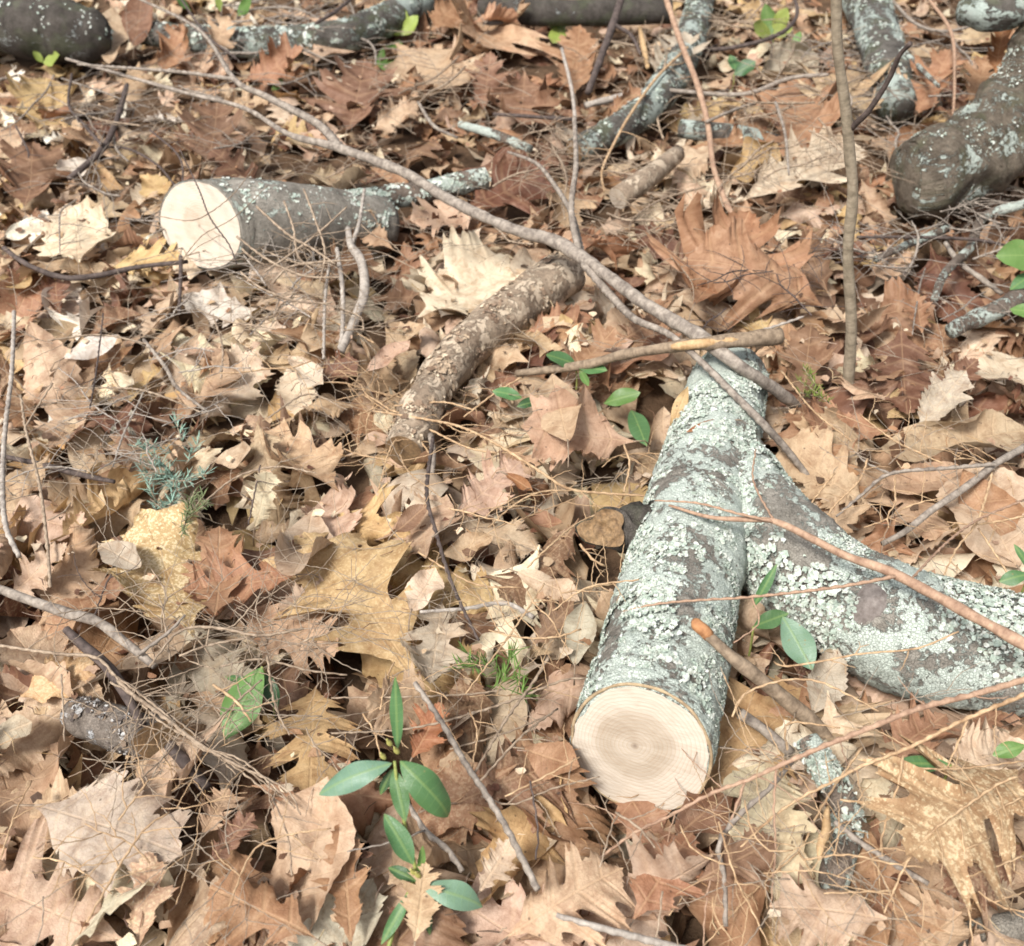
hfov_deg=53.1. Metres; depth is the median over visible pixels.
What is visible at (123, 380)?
dry leaf
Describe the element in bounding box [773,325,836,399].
oak leaf
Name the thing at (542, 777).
twig
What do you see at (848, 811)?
lichen stick
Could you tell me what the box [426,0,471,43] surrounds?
oak leaf
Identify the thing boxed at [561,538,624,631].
twig
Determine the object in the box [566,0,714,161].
mossy branch
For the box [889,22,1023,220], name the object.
curved log
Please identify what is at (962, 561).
dry leaf
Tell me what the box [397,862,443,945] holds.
oak leaf
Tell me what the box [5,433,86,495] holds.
twig
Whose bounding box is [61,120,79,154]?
dry leaf
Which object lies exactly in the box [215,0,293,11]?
twig
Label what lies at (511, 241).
twig
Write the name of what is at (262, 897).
oak leaf
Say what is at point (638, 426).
laurel sprig
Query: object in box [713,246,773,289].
twig
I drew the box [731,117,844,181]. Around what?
twig
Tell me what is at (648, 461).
oak leaf
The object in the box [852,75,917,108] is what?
twig
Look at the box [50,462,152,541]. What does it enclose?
oak leaf
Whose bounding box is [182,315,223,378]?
twig
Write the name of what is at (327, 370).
oak leaf
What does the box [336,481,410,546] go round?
oak leaf
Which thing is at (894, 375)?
oak leaf
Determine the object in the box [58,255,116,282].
oak leaf
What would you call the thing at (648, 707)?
forked log
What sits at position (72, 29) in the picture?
mossy log
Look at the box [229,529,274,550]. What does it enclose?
dry leaf
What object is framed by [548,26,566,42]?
green sprig
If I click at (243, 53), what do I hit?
twig
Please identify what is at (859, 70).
twig
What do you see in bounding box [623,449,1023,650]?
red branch
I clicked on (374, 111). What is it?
oak leaf
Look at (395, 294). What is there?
oak leaf
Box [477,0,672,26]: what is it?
dark log
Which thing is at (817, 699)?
dry leaf
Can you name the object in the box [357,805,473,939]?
oak leaf
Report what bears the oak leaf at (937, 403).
on the leaf litter at (152, 184)
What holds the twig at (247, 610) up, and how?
on the leaf litter at (152, 184)
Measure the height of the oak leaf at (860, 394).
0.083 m
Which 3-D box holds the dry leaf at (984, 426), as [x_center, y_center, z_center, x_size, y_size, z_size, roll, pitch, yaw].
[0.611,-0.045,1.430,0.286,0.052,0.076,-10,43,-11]
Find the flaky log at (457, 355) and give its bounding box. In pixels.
[385,251,585,466]
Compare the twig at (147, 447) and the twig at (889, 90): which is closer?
the twig at (147, 447)
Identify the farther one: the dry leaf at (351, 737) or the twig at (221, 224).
the twig at (221, 224)
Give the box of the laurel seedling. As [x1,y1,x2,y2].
[319,677,482,945]
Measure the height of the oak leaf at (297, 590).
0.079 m
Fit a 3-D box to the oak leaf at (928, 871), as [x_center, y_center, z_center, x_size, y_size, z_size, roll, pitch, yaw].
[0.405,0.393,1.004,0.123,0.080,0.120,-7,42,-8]
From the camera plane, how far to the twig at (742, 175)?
2.00 m
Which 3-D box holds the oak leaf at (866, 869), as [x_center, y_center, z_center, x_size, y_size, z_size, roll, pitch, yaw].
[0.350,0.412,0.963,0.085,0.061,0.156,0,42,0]
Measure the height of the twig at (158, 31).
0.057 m
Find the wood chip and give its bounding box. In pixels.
[816,805,830,859]
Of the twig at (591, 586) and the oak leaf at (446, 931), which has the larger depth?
the twig at (591, 586)
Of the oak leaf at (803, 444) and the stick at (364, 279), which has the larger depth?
the stick at (364, 279)
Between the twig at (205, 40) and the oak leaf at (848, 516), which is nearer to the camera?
the oak leaf at (848, 516)
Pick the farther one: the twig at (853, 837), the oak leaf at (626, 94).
the oak leaf at (626, 94)
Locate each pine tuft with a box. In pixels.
[128,411,215,509]
[178,485,211,536]
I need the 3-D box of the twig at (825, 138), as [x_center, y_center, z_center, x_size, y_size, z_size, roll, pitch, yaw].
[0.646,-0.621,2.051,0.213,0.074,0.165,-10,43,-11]
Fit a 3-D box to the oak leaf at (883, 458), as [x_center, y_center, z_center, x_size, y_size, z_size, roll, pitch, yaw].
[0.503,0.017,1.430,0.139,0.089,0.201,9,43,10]
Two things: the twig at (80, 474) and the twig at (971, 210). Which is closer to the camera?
the twig at (80, 474)
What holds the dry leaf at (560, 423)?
on the oak leaf at (595, 436)
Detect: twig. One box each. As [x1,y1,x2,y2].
[0,68,92,138]
[0,74,20,89]
[0,310,20,557]
[0,454,115,483]
[0,627,119,692]
[0,780,69,859]
[1,246,187,280]
[4,125,41,163]
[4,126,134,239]
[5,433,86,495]
[19,383,70,587]
[26,788,149,919]
[27,199,106,254]
[32,826,168,945]
[37,87,140,161]
[37,674,97,741]
[42,561,188,656]
[43,365,130,422]
[46,93,141,126]
[46,395,149,431]
[47,328,157,347]
[56,313,109,408]
[56,552,141,614]
[58,102,177,180]
[61,73,182,129]
[67,73,174,185]
[69,657,203,785]
[78,382,205,413]
[79,579,199,660]
[84,417,175,473]
[86,812,195,922]
[89,569,204,629]
[95,734,198,795]
[96,209,174,257]
[100,431,196,472]
[105,748,193,820]
[108,397,246,432]
[108,671,292,806]
[109,681,280,813]
[110,392,167,466]
[112,177,239,272]
[116,665,301,821]
[121,678,235,778]
[122,601,240,686]
[123,713,276,827]
[132,13,202,43]
[135,288,210,321]
[135,338,241,412]
[139,247,182,260]
[142,684,295,834]
[143,166,226,232]
[143,335,213,379]
[148,607,303,667]
[149,129,183,180]
[153,13,264,57]
[155,723,271,903]
[158,169,252,220]
[162,124,284,166]
[163,227,320,286]
[168,230,266,273]
[173,41,268,80]
[177,255,182,314]
[178,81,254,113]
[178,331,251,385]
[179,149,236,263]
[179,623,256,656]
[181,0,236,59]
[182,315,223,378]
[183,185,267,259]
[189,0,254,25]
[189,284,276,356]
[189,302,292,356]
[189,567,315,639]
[196,659,275,725]
[200,796,330,906]
[202,260,317,329]
[203,466,315,502]
[212,639,303,698]
[212,674,275,744]
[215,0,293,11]
[217,343,313,404]
[221,595,260,632]
[221,636,346,687]
[229,465,281,524]
[230,655,302,735]
[236,236,338,313]
[240,59,333,110]
[240,271,330,323]
[244,288,302,334]
[244,796,320,875]
[245,285,331,324]
[248,279,311,299]
[249,0,335,22]
[254,200,389,325]
[255,2,352,31]
[255,205,364,264]
[261,4,347,22]
[261,246,332,270]
[262,250,344,282]
[263,304,373,346]
[264,204,357,271]
[268,383,347,417]
[271,200,344,271]
[272,247,362,283]
[279,554,376,658]
[282,188,362,293]
[284,247,332,275]
[284,283,367,309]
[300,589,367,672]
[301,47,388,67]
[303,291,389,329]
[305,707,404,816]
[308,137,397,188]
[308,412,396,473]
[312,391,394,446]
[314,0,351,24]
[314,0,366,14]
[323,368,401,427]
[328,353,383,390]
[331,673,520,698]
[331,677,584,733]
[336,378,398,427]
[337,243,429,277]
[339,382,407,418]
[343,304,417,346]
[347,803,464,872]
[352,37,426,68]
[357,56,468,105]
[357,219,434,261]
[362,394,449,465]
[362,713,407,756]
[365,59,505,128]
[365,662,402,709]
[366,439,408,488]
[366,663,491,761]
[372,410,645,512]
[375,441,469,506]
[394,400,471,420]
[413,681,540,891]
[417,101,457,138]
[418,547,520,594]
[424,436,479,640]
[426,395,504,448]
[427,432,435,474]
[429,429,519,461]
[436,709,496,776]
[446,578,591,687]
[449,491,549,565]
[450,705,545,749]
[463,377,521,417]
[465,583,558,693]
[469,662,578,739]
[472,209,582,269]
[474,653,560,772]
[480,708,557,780]
[481,757,599,835]
[487,140,614,181]
[488,485,571,527]
[492,144,580,217]
[493,103,615,158]
[493,112,571,120]
[501,111,635,169]
[503,582,586,668]
[504,152,630,242]
[505,723,582,796]
[519,459,619,526]
[521,676,1023,945]
[526,504,623,567]
[529,780,538,859]
[550,568,638,611]
[558,131,637,194]
[560,47,576,115]
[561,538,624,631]
[567,217,677,286]
[578,794,628,870]
[579,543,606,576]
[585,0,641,94]
[585,46,688,191]
[585,425,659,471]
[592,194,709,250]
[593,186,705,225]
[598,19,671,62]
[598,68,726,139]
[598,73,727,105]
[604,153,653,181]
[615,791,679,864]
[616,444,650,491]
[624,31,722,89]
[637,192,743,238]
[648,244,722,299]
[655,891,678,944]
[660,308,734,337]
[664,0,733,211]
[669,250,785,301]
[669,692,1023,915]
[670,69,828,96]
[671,0,817,58]
[674,98,754,121]
[674,140,799,196]
[677,762,794,928]
[679,824,737,867]
[681,5,786,57]
[688,747,862,945]
[698,85,823,133]
[705,102,755,123]
[709,6,776,46]
[711,897,732,940]
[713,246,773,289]
[715,762,794,926]
[718,821,768,945]
[719,79,823,134]
[720,667,839,868]
[721,148,793,215]
[728,16,802,42]
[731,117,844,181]
[731,678,878,716]
[734,60,831,92]
[737,105,826,166]
[738,244,861,316]
[744,0,810,18]
[744,800,792,851]
[754,20,831,74]
[760,33,856,72]
[761,631,958,674]
[763,316,803,328]
[763,796,903,945]
[764,228,859,287]
[774,101,789,175]
[775,31,861,66]
[775,50,834,77]
[775,63,917,110]
[777,79,920,135]
[778,181,899,275]
[780,370,851,441]
[783,118,916,183]
[784,721,839,749]
[789,130,897,198]
[791,47,885,76]
[796,49,861,75]
[803,799,922,921]
[806,217,941,300]
[812,233,943,312]
[812,472,834,502]
[813,20,863,41]
[815,458,889,534]
[818,392,942,463]
[820,19,925,46]
[820,221,959,272]
[823,890,891,893]
[828,754,1017,933]
[830,477,936,531]
[833,820,929,885]
[835,443,1023,545]
[840,783,890,827]
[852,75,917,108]
[852,107,926,147]
[854,37,962,64]
[855,186,980,275]
[855,238,917,275]
[856,235,1004,245]
[860,223,945,262]
[863,451,946,527]
[868,730,1023,797]
[873,224,949,262]
[891,0,969,38]
[894,892,925,944]
[896,267,956,338]
[902,47,940,87]
[906,18,1006,64]
[907,196,1023,246]
[912,73,975,96]
[919,198,1022,246]
[921,291,1014,335]
[923,511,1023,529]
[927,0,955,114]
[928,435,1016,495]
[930,199,1023,302]
[938,819,1020,945]
[940,186,1023,212]
[942,472,1002,574]
[943,241,1003,295]
[947,202,1022,230]
[954,193,1009,208]
[969,855,1023,879]
[972,215,1021,267]
[974,523,1006,571]
[978,891,1023,917]
[980,281,1023,327]
[986,796,1023,854]
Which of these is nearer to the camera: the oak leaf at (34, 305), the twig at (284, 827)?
the twig at (284, 827)
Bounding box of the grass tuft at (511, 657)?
[447,640,537,702]
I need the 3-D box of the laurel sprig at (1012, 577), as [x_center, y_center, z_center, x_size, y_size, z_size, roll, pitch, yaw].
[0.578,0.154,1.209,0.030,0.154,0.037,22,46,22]
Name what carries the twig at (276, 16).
on the leaf litter at (152, 184)
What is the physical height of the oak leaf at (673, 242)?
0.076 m
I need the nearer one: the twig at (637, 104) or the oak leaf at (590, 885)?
the oak leaf at (590, 885)
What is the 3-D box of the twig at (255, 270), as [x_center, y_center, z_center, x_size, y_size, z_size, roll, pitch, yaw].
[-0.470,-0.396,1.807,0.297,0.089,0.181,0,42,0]
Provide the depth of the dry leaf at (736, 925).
0.98 m
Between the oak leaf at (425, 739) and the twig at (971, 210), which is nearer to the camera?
the oak leaf at (425, 739)
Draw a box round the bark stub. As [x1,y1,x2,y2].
[59,695,193,759]
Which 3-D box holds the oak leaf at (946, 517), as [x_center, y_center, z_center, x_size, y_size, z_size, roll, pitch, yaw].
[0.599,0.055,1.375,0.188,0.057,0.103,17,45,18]
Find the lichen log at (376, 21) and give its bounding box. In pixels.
[139,0,444,58]
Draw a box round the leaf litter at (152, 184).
[0,0,1023,945]
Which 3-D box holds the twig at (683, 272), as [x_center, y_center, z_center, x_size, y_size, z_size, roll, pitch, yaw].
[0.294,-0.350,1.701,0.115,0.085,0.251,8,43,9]
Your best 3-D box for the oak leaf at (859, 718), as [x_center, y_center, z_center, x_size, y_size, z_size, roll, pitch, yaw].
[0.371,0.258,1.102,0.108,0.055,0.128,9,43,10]
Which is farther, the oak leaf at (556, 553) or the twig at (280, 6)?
the twig at (280, 6)
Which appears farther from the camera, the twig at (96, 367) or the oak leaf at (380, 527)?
the twig at (96, 367)
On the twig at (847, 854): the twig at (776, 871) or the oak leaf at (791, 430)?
the twig at (776, 871)
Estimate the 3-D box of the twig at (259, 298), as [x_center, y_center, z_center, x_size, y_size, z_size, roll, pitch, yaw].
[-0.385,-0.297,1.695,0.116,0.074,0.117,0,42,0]
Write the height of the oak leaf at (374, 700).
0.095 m
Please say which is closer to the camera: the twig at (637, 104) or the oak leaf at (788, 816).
the oak leaf at (788, 816)
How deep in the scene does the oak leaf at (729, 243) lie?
1.70 m
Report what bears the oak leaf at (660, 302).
on the leaf litter at (152, 184)
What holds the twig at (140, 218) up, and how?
on the leaf litter at (152, 184)
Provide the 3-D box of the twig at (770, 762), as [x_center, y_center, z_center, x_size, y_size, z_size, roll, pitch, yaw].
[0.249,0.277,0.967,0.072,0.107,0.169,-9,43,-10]
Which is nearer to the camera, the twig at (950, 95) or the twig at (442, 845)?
the twig at (442, 845)
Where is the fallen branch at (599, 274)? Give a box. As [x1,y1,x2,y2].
[65,0,809,474]
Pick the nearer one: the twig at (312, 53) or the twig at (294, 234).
the twig at (294, 234)
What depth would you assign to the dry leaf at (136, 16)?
2.75 m
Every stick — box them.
[0,585,185,668]
[63,626,145,728]
[164,740,211,792]
[322,259,330,358]
[335,247,345,351]
[338,188,368,354]
[351,167,490,207]
[420,600,534,619]
[458,121,532,153]
[515,327,783,376]
[556,913,686,945]
[584,88,642,108]
[609,146,684,208]
[691,618,847,770]
[737,709,793,756]
[793,733,867,889]
[945,288,1023,337]
[957,909,1023,945]
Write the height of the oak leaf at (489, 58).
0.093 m
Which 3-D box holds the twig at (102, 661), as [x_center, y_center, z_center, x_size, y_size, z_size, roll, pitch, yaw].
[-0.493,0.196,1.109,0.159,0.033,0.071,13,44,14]
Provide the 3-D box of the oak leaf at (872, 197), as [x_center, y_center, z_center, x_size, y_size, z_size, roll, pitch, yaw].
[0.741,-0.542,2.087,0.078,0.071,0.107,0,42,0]
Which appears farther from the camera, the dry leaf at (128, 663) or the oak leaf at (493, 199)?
the oak leaf at (493, 199)
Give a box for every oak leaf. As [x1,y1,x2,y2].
[0,139,69,215]
[0,232,31,247]
[0,398,38,427]
[0,453,50,526]
[0,511,20,576]
[0,539,66,605]
[0,624,115,703]
[0,649,94,708]
[0,673,104,777]
[0,814,121,945]
[0,834,46,870]
[0,924,19,944]
[1,71,77,141]
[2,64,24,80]
[2,298,43,330]
[3,764,191,897]
[3,767,76,852]
[15,258,94,279]
[33,196,115,274]
[33,394,104,460]
[33,522,105,624]
[38,273,70,313]
[42,850,78,942]
[42,859,175,945]
[43,781,96,856]
[47,202,76,220]
[47,712,227,870]
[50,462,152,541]
[57,119,124,159]
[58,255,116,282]
[64,408,99,451]
[68,402,152,446]
[85,574,125,600]
[86,76,123,98]
[87,502,244,660]
[107,225,162,247]
[111,236,179,277]
[114,852,178,945]
[135,290,177,336]
[149,319,193,371]
[155,23,193,87]
[159,628,252,714]
[166,811,285,944]
[166,873,229,945]
[171,101,248,173]
[173,547,274,630]
[174,345,241,421]
[181,526,243,645]
[182,47,212,83]
[182,543,318,617]
[185,707,249,789]
[191,810,258,877]
[197,787,245,855]
[198,342,275,422]
[199,13,236,66]
[203,140,258,178]
[203,861,326,945]
[212,859,357,945]
[215,582,299,622]
[220,80,267,116]
[225,858,271,945]
[228,794,276,819]
[229,31,302,93]
[235,265,304,271]
[235,422,303,524]
[242,601,339,678]
[243,471,281,546]
[246,314,311,353]
[246,419,343,491]
[251,751,392,842]
[257,680,361,789]
[262,532,418,676]
[270,393,357,428]
[274,369,317,416]
[278,74,308,92]
[278,572,349,652]
[288,878,387,945]
[291,349,358,391]
[299,473,361,536]
[300,53,407,142]
[303,15,354,76]
[309,159,361,185]
[310,230,390,285]
[310,824,371,945]
[332,167,375,189]
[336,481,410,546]
[342,882,468,945]
[346,101,385,117]
[353,210,408,262]
[357,338,409,425]
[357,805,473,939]
[359,95,418,139]
[360,637,481,703]
[366,661,502,751]
[371,273,420,312]
[382,22,495,103]
[387,816,488,884]
[389,536,494,623]
[391,490,462,562]
[397,591,476,683]
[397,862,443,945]
[405,137,442,168]
[408,702,450,761]
[408,760,516,845]
[410,187,495,238]
[414,202,461,241]
[414,225,525,321]
[418,606,509,672]
[419,731,578,827]
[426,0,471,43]
[441,447,534,540]
[444,668,493,765]
[449,494,542,563]
[451,0,549,55]
[452,545,545,686]
[452,868,554,945]
[455,194,507,234]
[458,149,554,217]
[465,51,516,122]
[466,774,567,904]
[468,838,517,913]
[469,381,537,443]
[473,1,521,47]
[474,140,508,152]
[478,518,578,608]
[484,68,560,125]
[496,840,634,945]
[501,195,551,247]
[515,721,616,858]
[516,854,678,945]
[521,384,650,471]
[523,594,573,663]
[526,302,592,332]
[534,177,558,208]
[536,25,601,105]
[545,184,597,228]
[564,318,628,382]
[569,224,637,271]
[583,831,712,945]
[590,481,647,513]
[603,265,626,303]
[608,81,646,116]
[610,313,661,350]
[617,292,677,347]
[620,831,714,945]
[634,221,683,271]
[634,449,661,488]
[644,192,815,321]
[647,257,686,284]
[648,31,710,68]
[660,145,722,181]
[683,104,742,149]
[684,181,742,209]
[685,216,840,330]
[686,823,776,887]
[705,675,821,792]
[719,138,763,151]
[722,760,816,899]
[724,63,848,171]
[726,124,868,210]
[732,80,752,98]
[737,599,782,646]
[761,57,895,111]
[762,358,797,397]
[762,398,798,439]
[764,397,809,446]
[769,862,921,945]
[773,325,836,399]
[776,425,884,526]
[779,386,869,414]
[780,200,839,228]
[792,404,881,465]
[793,690,883,819]
[794,226,841,308]
[802,829,870,945]
[803,385,895,460]
[805,671,906,750]
[810,426,881,531]
[814,303,891,332]
[823,235,864,257]
[824,376,885,413]
[831,494,869,533]
[837,254,898,266]
[843,40,857,49]
[847,446,910,546]
[849,733,1023,916]
[850,830,944,945]
[851,691,965,774]
[853,372,906,433]
[854,370,905,380]
[855,243,914,282]
[857,66,906,111]
[858,179,896,231]
[864,502,919,547]
[865,317,942,414]
[867,276,935,335]
[872,429,927,499]
[883,824,1005,915]
[887,754,1023,851]
[889,493,954,542]
[890,490,960,540]
[891,526,957,564]
[902,292,931,347]
[906,224,953,239]
[909,48,964,130]
[914,242,984,308]
[917,368,973,421]
[917,889,988,945]
[918,703,974,776]
[936,851,1023,910]
[937,353,982,391]
[939,91,960,116]
[949,66,967,76]
[953,716,1023,769]
[954,28,994,44]
[956,296,1023,333]
[959,708,1022,743]
[962,55,999,103]
[963,236,998,273]
[963,891,1023,945]
[982,280,1011,321]
[987,29,1011,75]
[987,448,1023,457]
[989,563,1023,593]
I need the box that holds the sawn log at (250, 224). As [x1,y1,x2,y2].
[159,177,399,269]
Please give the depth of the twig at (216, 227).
1.67 m
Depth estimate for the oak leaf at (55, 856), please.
0.99 m
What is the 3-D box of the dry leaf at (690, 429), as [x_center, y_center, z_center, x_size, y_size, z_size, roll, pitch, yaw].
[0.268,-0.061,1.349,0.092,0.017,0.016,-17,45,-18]
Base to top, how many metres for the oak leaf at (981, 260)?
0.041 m
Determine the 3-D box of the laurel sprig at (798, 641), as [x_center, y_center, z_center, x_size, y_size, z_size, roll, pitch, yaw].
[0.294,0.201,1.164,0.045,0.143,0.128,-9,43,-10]
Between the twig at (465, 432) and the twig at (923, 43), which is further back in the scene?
the twig at (923, 43)
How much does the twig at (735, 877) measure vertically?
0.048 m
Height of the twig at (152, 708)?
0.035 m
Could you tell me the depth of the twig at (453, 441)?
1.42 m
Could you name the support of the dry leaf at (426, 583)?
on the leaf litter at (152, 184)
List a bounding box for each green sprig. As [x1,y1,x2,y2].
[33,51,58,65]
[177,0,250,15]
[272,79,282,90]
[376,11,417,69]
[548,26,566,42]
[728,55,755,90]
[753,4,801,45]
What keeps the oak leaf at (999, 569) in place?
on the leaf litter at (152, 184)
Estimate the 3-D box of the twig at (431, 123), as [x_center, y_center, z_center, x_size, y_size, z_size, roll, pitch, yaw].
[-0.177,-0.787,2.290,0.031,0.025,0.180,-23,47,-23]
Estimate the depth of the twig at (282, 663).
1.13 m
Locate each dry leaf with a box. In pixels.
[0,217,43,239]
[0,714,31,748]
[0,735,74,837]
[1,495,89,544]
[22,321,82,407]
[45,595,105,649]
[49,334,116,370]
[57,157,103,175]
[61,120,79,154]
[71,633,206,690]
[97,540,140,569]
[101,6,127,76]
[107,370,133,386]
[121,0,152,59]
[172,341,260,358]
[184,52,232,79]
[209,441,250,468]
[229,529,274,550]
[231,318,272,353]
[263,776,355,945]
[274,508,333,575]
[277,354,322,386]
[293,726,360,761]
[298,314,352,354]
[354,340,409,384]
[388,504,426,540]
[405,568,444,630]
[429,532,492,567]
[461,147,519,175]
[496,471,531,490]
[502,568,579,601]
[509,247,536,277]
[510,741,579,779]
[521,46,552,58]
[537,374,581,466]
[553,299,597,310]
[563,601,596,684]
[605,332,680,373]
[670,386,688,425]
[673,288,749,331]
[675,787,732,835]
[686,868,770,945]
[687,419,741,431]
[724,136,780,181]
[732,719,857,771]
[750,41,818,81]
[781,155,805,183]
[793,482,859,530]
[806,649,848,712]
[854,409,1023,461]
[864,461,962,498]
[910,552,976,577]
[914,284,982,327]
[914,860,980,921]
[936,461,1023,570]
[958,469,1023,592]
[970,351,1023,392]
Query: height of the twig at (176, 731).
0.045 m
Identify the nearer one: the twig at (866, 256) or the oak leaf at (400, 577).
the oak leaf at (400, 577)
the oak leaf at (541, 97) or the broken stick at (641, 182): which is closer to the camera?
the broken stick at (641, 182)
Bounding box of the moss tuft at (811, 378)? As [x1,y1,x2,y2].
[795,363,834,403]
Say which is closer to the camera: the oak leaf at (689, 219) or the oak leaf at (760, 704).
the oak leaf at (760, 704)
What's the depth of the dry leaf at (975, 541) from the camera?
1.29 m
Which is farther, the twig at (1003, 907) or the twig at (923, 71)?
the twig at (923, 71)
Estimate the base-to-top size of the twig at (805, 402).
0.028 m
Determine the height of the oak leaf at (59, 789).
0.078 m
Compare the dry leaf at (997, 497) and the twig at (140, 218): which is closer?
the dry leaf at (997, 497)
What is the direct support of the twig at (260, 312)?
on the leaf litter at (152, 184)
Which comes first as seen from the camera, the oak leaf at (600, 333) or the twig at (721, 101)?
the oak leaf at (600, 333)
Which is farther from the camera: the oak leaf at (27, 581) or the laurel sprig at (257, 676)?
the oak leaf at (27, 581)
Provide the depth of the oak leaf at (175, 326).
1.70 m
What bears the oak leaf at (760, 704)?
on the leaf litter at (152, 184)
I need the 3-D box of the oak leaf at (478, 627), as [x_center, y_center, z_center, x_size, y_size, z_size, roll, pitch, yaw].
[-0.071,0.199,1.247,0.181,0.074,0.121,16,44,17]
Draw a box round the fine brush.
[0,0,1023,945]
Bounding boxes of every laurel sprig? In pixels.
[220,666,279,738]
[493,351,649,445]
[739,564,816,682]
[904,741,1023,779]
[996,239,1023,316]
[999,544,1023,592]
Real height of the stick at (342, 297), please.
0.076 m
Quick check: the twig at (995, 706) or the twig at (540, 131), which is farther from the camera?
the twig at (540, 131)
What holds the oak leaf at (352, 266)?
on the leaf litter at (152, 184)
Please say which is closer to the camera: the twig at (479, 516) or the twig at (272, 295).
the twig at (479, 516)
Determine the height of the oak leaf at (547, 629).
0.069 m
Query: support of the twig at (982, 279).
on the leaf litter at (152, 184)
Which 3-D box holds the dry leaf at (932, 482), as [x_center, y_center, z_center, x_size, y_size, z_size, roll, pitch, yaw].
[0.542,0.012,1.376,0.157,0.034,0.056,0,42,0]
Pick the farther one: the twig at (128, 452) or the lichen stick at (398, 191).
the lichen stick at (398, 191)
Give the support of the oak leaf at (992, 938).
on the leaf litter at (152, 184)
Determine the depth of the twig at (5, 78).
2.42 m
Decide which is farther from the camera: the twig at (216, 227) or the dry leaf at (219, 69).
the dry leaf at (219, 69)
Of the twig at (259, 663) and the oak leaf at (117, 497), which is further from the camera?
the oak leaf at (117, 497)
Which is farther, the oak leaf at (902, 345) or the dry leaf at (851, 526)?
the oak leaf at (902, 345)
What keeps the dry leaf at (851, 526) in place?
on the leaf litter at (152, 184)
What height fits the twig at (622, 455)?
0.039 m
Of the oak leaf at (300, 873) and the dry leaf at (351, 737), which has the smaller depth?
the oak leaf at (300, 873)
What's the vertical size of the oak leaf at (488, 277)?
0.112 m
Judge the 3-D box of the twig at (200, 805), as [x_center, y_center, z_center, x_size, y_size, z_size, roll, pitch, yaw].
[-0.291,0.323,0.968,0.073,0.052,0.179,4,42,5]
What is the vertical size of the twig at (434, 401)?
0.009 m
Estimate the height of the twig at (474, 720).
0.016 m
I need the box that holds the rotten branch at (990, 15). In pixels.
[955,0,1023,31]
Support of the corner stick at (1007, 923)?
on the leaf litter at (152, 184)
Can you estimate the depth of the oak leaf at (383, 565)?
1.21 m
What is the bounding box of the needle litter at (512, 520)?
[0,0,1023,945]
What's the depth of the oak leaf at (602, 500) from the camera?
1.48 m
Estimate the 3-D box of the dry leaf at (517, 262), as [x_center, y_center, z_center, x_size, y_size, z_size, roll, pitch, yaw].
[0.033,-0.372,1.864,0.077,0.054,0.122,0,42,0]
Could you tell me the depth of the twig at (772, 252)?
1.78 m
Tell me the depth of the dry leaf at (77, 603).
1.24 m
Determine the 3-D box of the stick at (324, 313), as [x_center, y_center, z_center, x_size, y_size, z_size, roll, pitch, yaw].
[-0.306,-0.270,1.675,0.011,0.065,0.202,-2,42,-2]
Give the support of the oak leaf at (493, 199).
on the leaf litter at (152, 184)
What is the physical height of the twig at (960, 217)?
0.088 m
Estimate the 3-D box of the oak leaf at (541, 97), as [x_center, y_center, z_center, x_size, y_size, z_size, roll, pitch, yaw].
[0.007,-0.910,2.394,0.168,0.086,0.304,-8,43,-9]
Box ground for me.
[0,0,1023,945]
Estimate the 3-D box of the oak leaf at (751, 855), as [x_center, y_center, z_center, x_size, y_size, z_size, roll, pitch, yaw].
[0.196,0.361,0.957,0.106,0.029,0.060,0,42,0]
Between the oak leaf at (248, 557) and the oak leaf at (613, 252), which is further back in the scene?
the oak leaf at (613, 252)
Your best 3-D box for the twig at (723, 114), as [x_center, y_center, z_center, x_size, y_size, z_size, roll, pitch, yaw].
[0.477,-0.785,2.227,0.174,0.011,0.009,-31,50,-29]
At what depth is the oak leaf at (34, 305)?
1.76 m
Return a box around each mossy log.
[0,0,113,64]
[842,0,917,124]
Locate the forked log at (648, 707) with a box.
[569,347,1023,811]
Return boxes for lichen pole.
[677,119,780,140]
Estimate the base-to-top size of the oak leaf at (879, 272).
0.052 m
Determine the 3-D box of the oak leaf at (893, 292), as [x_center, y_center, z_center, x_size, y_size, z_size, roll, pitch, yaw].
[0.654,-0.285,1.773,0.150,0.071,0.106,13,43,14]
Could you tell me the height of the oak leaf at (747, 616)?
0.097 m
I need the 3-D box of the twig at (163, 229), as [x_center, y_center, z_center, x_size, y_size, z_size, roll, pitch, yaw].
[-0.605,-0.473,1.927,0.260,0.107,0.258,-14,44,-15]
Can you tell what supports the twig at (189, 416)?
on the leaf litter at (152, 184)
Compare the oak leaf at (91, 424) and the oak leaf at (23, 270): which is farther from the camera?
the oak leaf at (23, 270)
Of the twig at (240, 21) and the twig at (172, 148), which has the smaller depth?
the twig at (172, 148)
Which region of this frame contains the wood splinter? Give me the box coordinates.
[638,26,649,69]
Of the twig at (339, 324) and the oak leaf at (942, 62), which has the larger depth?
the oak leaf at (942, 62)
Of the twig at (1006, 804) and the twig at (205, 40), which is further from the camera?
the twig at (205, 40)
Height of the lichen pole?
0.052 m
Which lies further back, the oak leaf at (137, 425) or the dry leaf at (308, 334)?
the dry leaf at (308, 334)
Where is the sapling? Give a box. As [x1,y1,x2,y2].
[831,0,912,385]
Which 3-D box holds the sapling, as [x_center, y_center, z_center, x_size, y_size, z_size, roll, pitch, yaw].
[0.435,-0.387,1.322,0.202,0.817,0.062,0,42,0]
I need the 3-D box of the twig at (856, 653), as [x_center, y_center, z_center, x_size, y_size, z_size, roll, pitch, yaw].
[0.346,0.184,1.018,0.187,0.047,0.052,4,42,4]
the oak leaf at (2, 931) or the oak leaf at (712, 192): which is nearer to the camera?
the oak leaf at (2, 931)
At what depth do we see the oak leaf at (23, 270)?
1.87 m

